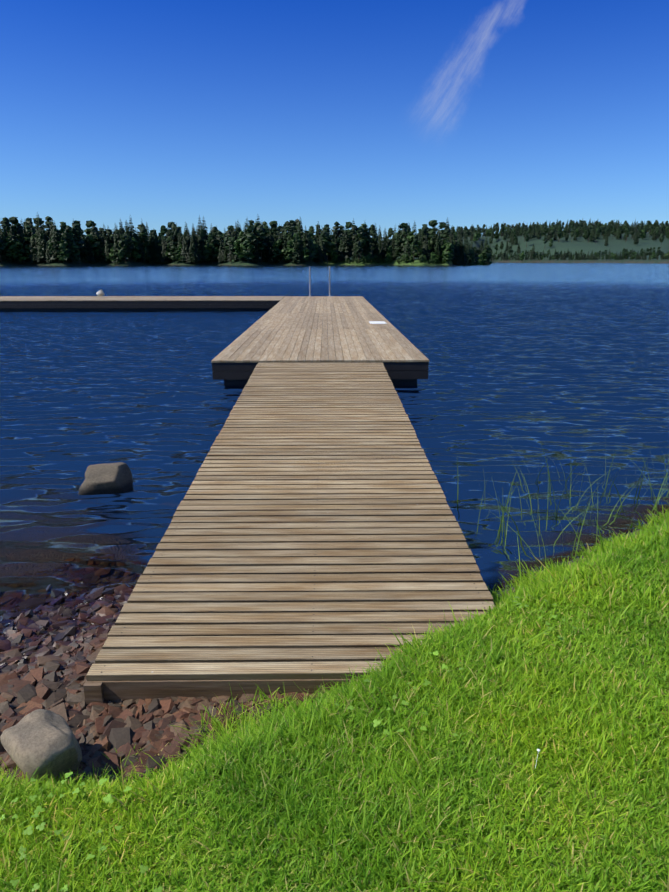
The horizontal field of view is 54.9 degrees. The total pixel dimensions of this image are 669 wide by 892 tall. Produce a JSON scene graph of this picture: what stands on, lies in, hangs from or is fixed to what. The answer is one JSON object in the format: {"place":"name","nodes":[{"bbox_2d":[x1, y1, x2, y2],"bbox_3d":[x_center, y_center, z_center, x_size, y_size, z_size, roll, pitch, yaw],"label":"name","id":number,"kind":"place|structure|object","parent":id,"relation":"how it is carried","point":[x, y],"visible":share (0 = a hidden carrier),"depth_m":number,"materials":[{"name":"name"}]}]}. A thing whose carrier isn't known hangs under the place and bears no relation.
{"place":"outdoors","nodes":[
{"label":"outdoors","id":0,"kind":"place"},
{"bbox_2d":[0,262,668,620],"bbox_3d":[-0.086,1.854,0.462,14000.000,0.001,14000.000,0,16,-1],"label":"lake water","id":1,"kind":"structure","parent":0,"point":[528,362],"depth_m":9.26,"materials":[{"name":"liquid"}]},
{"bbox_2d":[78,462,132,494],"bbox_3d":[-1.994,0.341,5.611,0.454,0.364,0.313,-7,20,-14],"label":"lake rock","id":2,"kind":"object","parent":1,"relation":"in","point":[107,478],"visible":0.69,"depth_m":5.50,"materials":[{"name":"stone"}]},
{"bbox_2d":[0,304,275,310],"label":"arm pontoon floats","id":3,"kind":"object","parent":1,"relation":"on","point":[134,309],"depth_m":25.69,"materials":[{"name":"black"}]},
{"bbox_2d":[0,301,278,307],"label":"dock side","id":4,"kind":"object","parent":3,"relation":"on","point":[109,304],"depth_m":25.49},
{"bbox_2d":[0,296,284,300],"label":"pontoon deck","id":5,"kind":"structure","parent":4,"relation":"on","point":[141,298],"depth_m":26.70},
{"bbox_2d":[224,304,416,385],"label":"platform floats","id":6,"kind":"object","parent":1,"relation":"on","point":[404,382],"visible":0.02,"depth_m":10.28,"materials":[{"name":"black"}]},
{"bbox_2d":[212,297,428,379],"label":"platform fascia","id":7,"kind":"structure","parent":6,"relation":"on","point":[244,370],"depth_m":10.06,"materials":[{"name":"wood"}]},
{"bbox_2d":[211,296,428,362],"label":"platform deck","id":8,"kind":"structure","parent":7,"relation":"on","point":[285,328],"depth_m":13.19,"materials":[{"name":"wood"}]},
{"bbox_2d":[309,266,329,295],"bbox_3d":[-0.646,-6.571,28.383,0.970,2.605,0.254,0,16,-1],"label":"bathing ladder","id":9,"kind":"object","parent":8,"relation":"attached to","point":[310,281],"visible":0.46,"depth_m":28.26,"materials":[{"name":"silver metal"}]},
{"bbox_2d":[0,233,668,891],"bbox_3d":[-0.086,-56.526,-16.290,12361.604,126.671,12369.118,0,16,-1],"label":"ground","id":10,"kind":"structure","parent":0,"point":[596,245],"depth_m":2.03,"materials":[{"name":"plant"}]},
{"bbox_2d":[0,221,7,250],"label":"spruce tree","id":11,"kind":"object","parent":10,"relation":"on","point":[2,231],"visible":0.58,"depth_m":298.87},
{"bbox_2d":[1,217,15,241],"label":"pine tree","id":12,"kind":"object","parent":10,"relation":"on","point":[6,222],"visible":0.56,"depth_m":300.56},
{"bbox_2d":[4,236,17,263],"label":"birch tree","id":13,"kind":"object","parent":10,"relation":"on","point":[11,251],"visible":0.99,"depth_m":296.63,"materials":[{"name":"plant"}]},
{"bbox_2d":[9,216,19,235],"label":"pine tree","id":14,"kind":"object","parent":10,"relation":"on","point":[13,220],"visible":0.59,"depth_m":306.92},
{"bbox_2d":[9,226,21,261],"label":"spruce tree","id":15,"kind":"object","parent":10,"relation":"on","point":[12,235],"visible":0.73,"depth_m":300.05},
{"bbox_2d":[15,240,27,261],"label":"birch tree","id":16,"kind":"object","parent":10,"relation":"on","point":[21,250],"visible":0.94,"depth_m":301.39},
{"bbox_2d":[19,219,26,259],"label":"spruce tree","id":17,"kind":"object","parent":10,"relation":"on","point":[21,231],"visible":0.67,"depth_m":309.38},
{"bbox_2d":[24,244,30,259],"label":"birch tree","id":18,"kind":"object","parent":10,"relation":"on","point":[27,248],"visible":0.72,"depth_m":305.69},
{"bbox_2d":[24,225,33,245],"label":"pine tree","id":19,"kind":"object","parent":10,"relation":"on","point":[28,235],"visible":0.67,"depth_m":307.13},
{"bbox_2d":[29,231,42,263],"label":"spruce tree","id":20,"kind":"object","parent":10,"relation":"on","point":[33,253],"visible":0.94,"depth_m":302.79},
{"bbox_2d":[34,228,42,260],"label":"spruce tree","id":21,"kind":"object","parent":10,"relation":"on","point":[37,245],"visible":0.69,"depth_m":302.40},
{"bbox_2d":[35,215,45,240],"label":"spruce tree","id":22,"kind":"object","parent":10,"relation":"on","point":[37,225],"visible":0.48,"depth_m":306.07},
{"bbox_2d":[0,709,81,784],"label":"shore boulder","id":23,"kind":"object","parent":10,"relation":"on","point":[45,741],"visible":0.85,"depth_m":2.25,"materials":[{"name":"stone"}]},
{"bbox_2d":[37,227,47,263],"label":"spruce tree","id":24,"kind":"object","parent":10,"relation":"on","point":[42,250],"visible":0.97,"depth_m":300.25,"materials":[{"name":"plant"}]},
{"bbox_2d":[44,216,53,233],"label":"pine tree","id":25,"kind":"object","parent":10,"relation":"on","point":[48,219],"visible":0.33,"depth_m":314.03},
{"bbox_2d":[46,245,53,263],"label":"spruce tree","id":26,"kind":"object","parent":10,"relation":"on","point":[48,258],"visible":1,"depth_m":298.96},
{"bbox_2d":[46,237,56,255],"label":"birch tree","id":27,"kind":"object","parent":10,"relation":"on","point":[50,244],"visible":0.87,"depth_m":297.39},
{"bbox_2d":[50,221,66,260],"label":"spruce tree","id":28,"kind":"object","parent":10,"relation":"on","point":[53,255],"visible":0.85,"depth_m":296.73,"materials":[{"name":"plant"}]},
{"bbox_2d":[57,244,68,263],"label":"birch tree","id":29,"kind":"object","parent":10,"relation":"on","point":[63,255],"visible":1,"depth_m":295.35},
{"bbox_2d":[57,237,70,262],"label":"birch tree","id":30,"kind":"object","parent":10,"relation":"on","point":[63,241],"visible":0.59,"depth_m":297.25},
{"bbox_2d":[60,222,67,240],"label":"pine tree","id":31,"kind":"object","parent":10,"relation":"on","point":[63,225],"visible":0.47,"depth_m":301.86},
{"bbox_2d":[63,225,75,262],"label":"pine tree","id":32,"kind":"object","parent":10,"relation":"on","point":[68,230],"visible":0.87,"depth_m":300.97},
{"bbox_2d":[72,224,84,263],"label":"pine tree","id":33,"kind":"object","parent":10,"relation":"on","point":[76,231],"visible":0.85,"depth_m":305.70,"materials":[{"name":"plant"}]},
{"bbox_2d":[80,235,89,260],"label":"spruce tree","id":34,"kind":"object","parent":10,"relation":"on","point":[84,257],"visible":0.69,"depth_m":315.87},
{"bbox_2d":[84,220,95,234],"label":"pine tree","id":35,"kind":"object","parent":10,"relation":"on","point":[89,223],"visible":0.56,"depth_m":362.32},
{"bbox_2d":[86,235,98,258],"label":"birch tree","id":36,"kind":"object","parent":10,"relation":"on","point":[91,240],"visible":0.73,"depth_m":321.22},
{"bbox_2d":[91,228,103,262],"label":"spruce tree","id":37,"kind":"object","parent":10,"relation":"on","point":[97,256],"visible":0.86,"depth_m":323.62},
{"bbox_2d":[93,231,102,261],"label":"pine tree","id":38,"kind":"object","parent":10,"relation":"on","point":[99,242],"visible":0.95,"depth_m":322.50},
{"bbox_2d":[101,225,111,259],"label":"spruce tree","id":39,"kind":"object","parent":10,"relation":"on","point":[104,232],"visible":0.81,"depth_m":324.26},
{"bbox_2d":[104,238,111,262],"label":"spruce tree","id":40,"kind":"object","parent":10,"relation":"on","point":[108,252],"visible":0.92,"depth_m":322.69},
{"bbox_2d":[105,229,114,247],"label":"pine tree","id":41,"kind":"object","parent":10,"relation":"on","point":[110,238],"visible":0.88,"depth_m":324.26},
{"bbox_2d":[112,234,123,262],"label":"spruce tree","id":42,"kind":"object","parent":10,"relation":"on","point":[116,246],"visible":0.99,"depth_m":318.85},
{"bbox_2d":[115,247,124,260],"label":"birch tree","id":43,"kind":"object","parent":10,"relation":"on","point":[121,253],"visible":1,"depth_m":318.74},
{"bbox_2d":[119,234,128,262],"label":"pine tree","id":44,"kind":"object","parent":10,"relation":"on","point":[123,243],"visible":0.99,"depth_m":320.18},
{"bbox_2d":[127,236,134,259],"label":"pine tree","id":45,"kind":"object","parent":10,"relation":"on","point":[130,241],"visible":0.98,"depth_m":323.69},
{"bbox_2d":[129,238,141,261],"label":"birch tree","id":46,"kind":"object","parent":10,"relation":"on","point":[135,250],"visible":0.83,"depth_m":328.92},
{"bbox_2d":[139,227,149,248],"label":"pine tree","id":47,"kind":"object","parent":10,"relation":"on","point":[144,240],"visible":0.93,"depth_m":338.96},
{"bbox_2d":[150,229,160,261],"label":"spruce tree","id":48,"kind":"object","parent":10,"relation":"on","point":[155,247],"visible":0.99,"depth_m":343.18,"materials":[{"name":"plant"}]},
{"bbox_2d":[158,225,167,245],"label":"pine tree","id":49,"kind":"object","parent":10,"relation":"on","point":[163,230],"visible":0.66,"depth_m":356.49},
{"bbox_2d":[0,584,329,786],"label":"beach pebbles","id":50,"kind":"object","parent":10,"relation":"on","point":[49,653],"visible":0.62,"depth_m":2.79,"materials":[{"name":"gravel"}]},
{"bbox_2d":[161,239,170,262],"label":"spruce tree","id":51,"kind":"object","parent":10,"relation":"on","point":[164,255],"visible":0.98,"depth_m":342.34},
{"bbox_2d":[168,231,177,251],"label":"pine tree","id":52,"kind":"object","parent":10,"relation":"on","point":[173,242],"visible":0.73,"depth_m":338.78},
{"bbox_2d":[168,245,177,261],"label":"birch tree","id":53,"kind":"object","parent":10,"relation":"on","point":[171,254],"visible":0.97,"depth_m":336.44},
{"bbox_2d":[176,245,182,262],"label":"birch tree","id":54,"kind":"object","parent":10,"relation":"on","point":[179,255],"visible":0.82,"depth_m":334.30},
{"bbox_2d":[181,230,189,261],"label":"spruce tree","id":55,"kind":"object","parent":10,"relation":"on","point":[185,257],"visible":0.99,"depth_m":331.51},
{"bbox_2d":[186,232,198,262],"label":"spruce tree","id":56,"kind":"object","parent":10,"relation":"on","point":[193,253],"visible":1,"depth_m":330.70,"materials":[{"name":"plant"}]},
{"bbox_2d":[198,231,205,260],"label":"spruce tree","id":57,"kind":"object","parent":10,"relation":"on","point":[201,241],"visible":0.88,"depth_m":337.84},
{"bbox_2d":[202,216,207,240],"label":"spruce tree","id":58,"kind":"object","parent":10,"relation":"on","point":[205,230],"visible":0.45,"depth_m":359.54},
{"bbox_2d":[206,232,215,262],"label":"pine tree","id":59,"kind":"object","parent":10,"relation":"on","point":[210,237],"visible":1,"depth_m":341.29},
{"bbox_2d":[210,226,219,260],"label":"pine tree","id":60,"kind":"object","parent":10,"relation":"on","point":[214,230],"visible":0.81,"depth_m":343.74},
{"bbox_2d":[214,231,223,249],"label":"pine tree","id":61,"kind":"object","parent":10,"relation":"on","point":[219,237],"visible":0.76,"depth_m":342.76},
{"bbox_2d":[83,679,356,704],"bbox_3d":[-0.167,0.003,6.324,1.910,0.240,7.410,0,18,-1],"label":"walkway frame","id":62,"kind":"object","parent":10,"relation":"on","point":[98,691],"visible":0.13,"depth_m":2.79,"materials":[{"name":"wood"}]},
{"bbox_2d":[86,363,494,680],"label":"walkway deck","id":63,"kind":"structure","parent":62,"relation":"on","point":[229,592],"depth_m":3.87,"materials":[{"name":"wood"}]},
{"bbox_2d":[101,365,484,672],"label":"walkway screws","id":64,"kind":"object","parent":63,"relation":"in","point":[316,526],"visible":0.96,"depth_m":4.06,"materials":[{"name":"grey"}]},
{"bbox_2d":[218,241,225,262],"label":"spruce tree","id":65,"kind":"object","parent":10,"relation":"on","point":[220,259],"visible":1,"depth_m":338.62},
{"bbox_2d":[222,242,229,261],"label":"spruce tree","id":66,"kind":"object","parent":10,"relation":"on","point":[224,257],"visible":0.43,"depth_m":338.26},
{"bbox_2d":[224,230,231,261],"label":"pine tree","id":67,"kind":"object","parent":10,"relation":"on","point":[227,234],"visible":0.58,"depth_m":331.87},
{"bbox_2d":[227,228,237,260],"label":"spruce tree","id":68,"kind":"object","parent":10,"relation":"on","point":[231,256],"visible":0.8,"depth_m":329.03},
{"bbox_2d":[234,237,243,263],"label":"birch tree","id":69,"kind":"object","parent":10,"relation":"on","point":[237,245],"visible":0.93,"depth_m":321.17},
{"bbox_2d":[241,238,254,262],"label":"birch tree","id":70,"kind":"object","parent":10,"relation":"on","point":[247,245],"visible":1,"depth_m":319.60,"materials":[{"name":"plant"}]},
{"bbox_2d":[246,226,258,261],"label":"pine tree","id":71,"kind":"object","parent":10,"relation":"on","point":[252,237],"visible":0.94,"depth_m":319.80,"materials":[{"name":"plant"}]},
{"bbox_2d":[255,226,266,263],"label":"pine tree","id":72,"kind":"object","parent":10,"relation":"on","point":[260,230],"visible":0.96,"depth_m":323.99,"materials":[{"name":"plant"}]},
{"bbox_2d":[258,225,266,260],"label":"spruce tree","id":73,"kind":"object","parent":10,"relation":"on","point":[263,253],"visible":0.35,"depth_m":332.15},
{"bbox_2d":[265,225,277,261],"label":"spruce tree","id":74,"kind":"object","parent":10,"relation":"on","point":[269,245],"visible":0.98,"depth_m":330.76,"materials":[{"name":"plant"}]},
{"bbox_2d":[268,221,278,239],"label":"pine tree","id":75,"kind":"object","parent":10,"relation":"on","point":[273,224],"visible":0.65,"depth_m":340.50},
{"bbox_2d":[272,239,284,263],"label":"birch tree","id":76,"kind":"object","parent":10,"relation":"on","point":[279,251],"visible":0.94,"depth_m":330.21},
{"bbox_2d":[0,594,576,891],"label":"clover","id":77,"kind":"object","parent":10,"relation":"on","point":[28,831],"depth_m":1.98,"materials":[{"name":"plant"}]},
{"bbox_2d":[283,221,293,239],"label":"pine tree","id":78,"kind":"object","parent":10,"relation":"on","point":[287,226],"visible":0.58,"depth_m":330.26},
{"bbox_2d":[286,238,297,263],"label":"birch tree","id":79,"kind":"object","parent":10,"relation":"on","point":[290,251],"visible":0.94,"depth_m":322.02,"materials":[{"name":"plant"}]},
{"bbox_2d":[292,236,301,263],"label":"spruce tree","id":80,"kind":"object","parent":10,"relation":"on","point":[295,258],"visible":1,"depth_m":321.21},
{"bbox_2d":[292,219,301,232],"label":"pine tree","id":81,"kind":"object","parent":10,"relation":"on","point":[296,223],"visible":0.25,"depth_m":348.09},
{"bbox_2d":[297,216,303,238],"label":"spruce tree","id":82,"kind":"object","parent":10,"relation":"on","point":[299,233],"visible":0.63,"depth_m":328.46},
{"bbox_2d":[302,247,309,261],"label":"birch tree","id":83,"kind":"object","parent":10,"relation":"on","point":[306,250],"visible":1,"depth_m":322.46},
{"bbox_2d":[301,226,313,260],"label":"spruce tree","id":84,"kind":"object","parent":10,"relation":"on","point":[304,238],"visible":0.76,"depth_m":325.34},
{"bbox_2d":[306,236,314,261],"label":"birch tree","id":85,"kind":"object","parent":10,"relation":"on","point":[310,241],"visible":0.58,"depth_m":328.13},
{"bbox_2d":[314,238,322,263],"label":"spruce tree","id":86,"kind":"object","parent":10,"relation":"on","point":[318,259],"visible":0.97,"depth_m":335.63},
{"bbox_2d":[319,234,326,263],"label":"spruce tree","id":87,"kind":"object","parent":10,"relation":"on","point":[323,252],"visible":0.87,"depth_m":338.70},
{"bbox_2d":[320,231,329,262],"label":"pine tree","id":88,"kind":"object","parent":10,"relation":"on","point":[324,233],"visible":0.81,"depth_m":340.85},
{"bbox_2d":[323,232,332,263],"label":"pine tree","id":89,"kind":"object","parent":10,"relation":"on","point":[330,245],"visible":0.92,"depth_m":342.56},
{"bbox_2d":[326,242,338,262],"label":"birch tree","id":90,"kind":"object","parent":10,"relation":"on","point":[330,255],"visible":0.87,"depth_m":347.24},
{"bbox_2d":[330,221,342,240],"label":"pine tree","id":91,"kind":"object","parent":10,"relation":"on","point":[336,227],"visible":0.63,"depth_m":354.82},
{"bbox_2d":[339,230,349,260],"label":"spruce tree","id":92,"kind":"object","parent":10,"relation":"on","point":[345,247],"visible":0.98,"depth_m":345.94,"materials":[{"name":"plant"}]},
{"bbox_2d":[348,221,356,257],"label":"spruce tree","id":93,"kind":"object","parent":10,"relation":"on","point":[351,246],"visible":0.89,"depth_m":346.08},
{"bbox_2d":[352,236,358,259],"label":"spruce tree","id":94,"kind":"object","parent":10,"relation":"on","point":[355,256],"visible":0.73,"depth_m":344.52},
{"bbox_2d":[355,241,361,261],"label":"pine tree","id":95,"kind":"object","parent":10,"relation":"on","point":[359,248],"visible":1,"depth_m":340.06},
{"bbox_2d":[354,227,365,257],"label":"pine tree","id":96,"kind":"object","parent":10,"relation":"on","point":[360,231],"visible":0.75,"depth_m":341.68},
{"bbox_2d":[358,224,369,252],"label":"pine tree","id":97,"kind":"object","parent":10,"relation":"on","point":[366,231],"visible":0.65,"depth_m":345.11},
{"bbox_2d":[361,226,373,256],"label":"spruce tree","id":98,"kind":"object","parent":10,"relation":"on","point":[367,250],"visible":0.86,"depth_m":347.87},
{"bbox_2d":[368,231,376,260],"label":"pine tree","id":99,"kind":"object","parent":10,"relation":"on","point":[373,239],"visible":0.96,"depth_m":351.85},
{"bbox_2d":[373,236,379,257],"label":"spruce tree","id":100,"kind":"object","parent":10,"relation":"on","point":[376,252],"visible":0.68,"depth_m":357.19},
{"bbox_2d":[380,231,388,258],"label":"spruce tree","id":101,"kind":"object","parent":10,"relation":"on","point":[382,252],"visible":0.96,"depth_m":358.59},
{"bbox_2d":[393,223,402,256],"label":"spruce tree","id":102,"kind":"object","parent":10,"relation":"on","point":[397,253],"visible":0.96,"depth_m":357.11,"materials":[{"name":"plant"}]},
{"bbox_2d":[399,228,407,252],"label":"pine tree","id":103,"kind":"object","parent":10,"relation":"on","point":[404,234],"visible":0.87,"depth_m":354.09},
{"bbox_2d":[404,237,410,261],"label":"spruce tree","id":104,"kind":"object","parent":10,"relation":"on","point":[408,249],"visible":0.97,"depth_m":340.96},
{"bbox_2d":[404,232,414,253],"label":"birch tree","id":105,"kind":"object","parent":10,"relation":"on","point":[410,235],"visible":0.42,"depth_m":349.69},
{"bbox_2d":[410,236,418,262],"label":"pine tree","id":106,"kind":"object","parent":10,"relation":"on","point":[414,245],"visible":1,"depth_m":334.30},
{"bbox_2d":[416,226,425,257],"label":"spruce tree","id":107,"kind":"object","parent":10,"relation":"on","point":[423,238],"visible":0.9,"depth_m":338.60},
{"bbox_2d":[422,235,429,259],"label":"spruce tree","id":108,"kind":"object","parent":10,"relation":"on","point":[425,250],"visible":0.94,"depth_m":337.39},
{"bbox_2d":[427,220,437,238],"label":"pine tree","id":109,"kind":"object","parent":10,"relation":"on","point":[432,224],"visible":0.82,"depth_m":351.47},
{"bbox_2d":[428,226,440,258],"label":"spruce tree","id":110,"kind":"object","parent":10,"relation":"on","point":[434,237],"visible":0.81,"depth_m":341.18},
{"bbox_2d":[434,237,441,261],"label":"spruce tree","id":111,"kind":"object","parent":10,"relation":"on","point":[437,246],"visible":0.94,"depth_m":338.07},
{"bbox_2d":[438,222,446,233],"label":"pine tree","id":112,"kind":"object","parent":10,"relation":"on","point":[442,225],"visible":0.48,"depth_m":367.31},
{"bbox_2d":[440,239,451,257],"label":"birch tree","id":113,"kind":"object","parent":10,"relation":"on","point":[445,242],"visible":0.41,"depth_m":336.81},
{"bbox_2d":[440,220,454,257],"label":"spruce tree","id":114,"kind":"object","parent":10,"relation":"on","point":[447,222],"visible":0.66,"depth_m":342.20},
{"bbox_2d":[443,243,453,263],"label":"birch tree","id":115,"kind":"object","parent":10,"relation":"on","point":[449,256],"visible":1,"depth_m":333.37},
{"bbox_2d":[459,241,465,264],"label":"spruce tree","id":116,"kind":"object","parent":10,"relation":"on","point":[462,258],"visible":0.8,"depth_m":355.51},
{"bbox_2d":[457,432,668,565],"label":"shore reeds","id":117,"kind":"object","parent":10,"relation":"on","point":[502,521],"visible":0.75,"depth_m":4.82,"materials":[{"name":"green"}]},
{"bbox_2d":[0,0,668,238],"label":"sky","id":118,"kind":"structure","parent":0,"point":[387,114],"materials":[{"name":"blue"}]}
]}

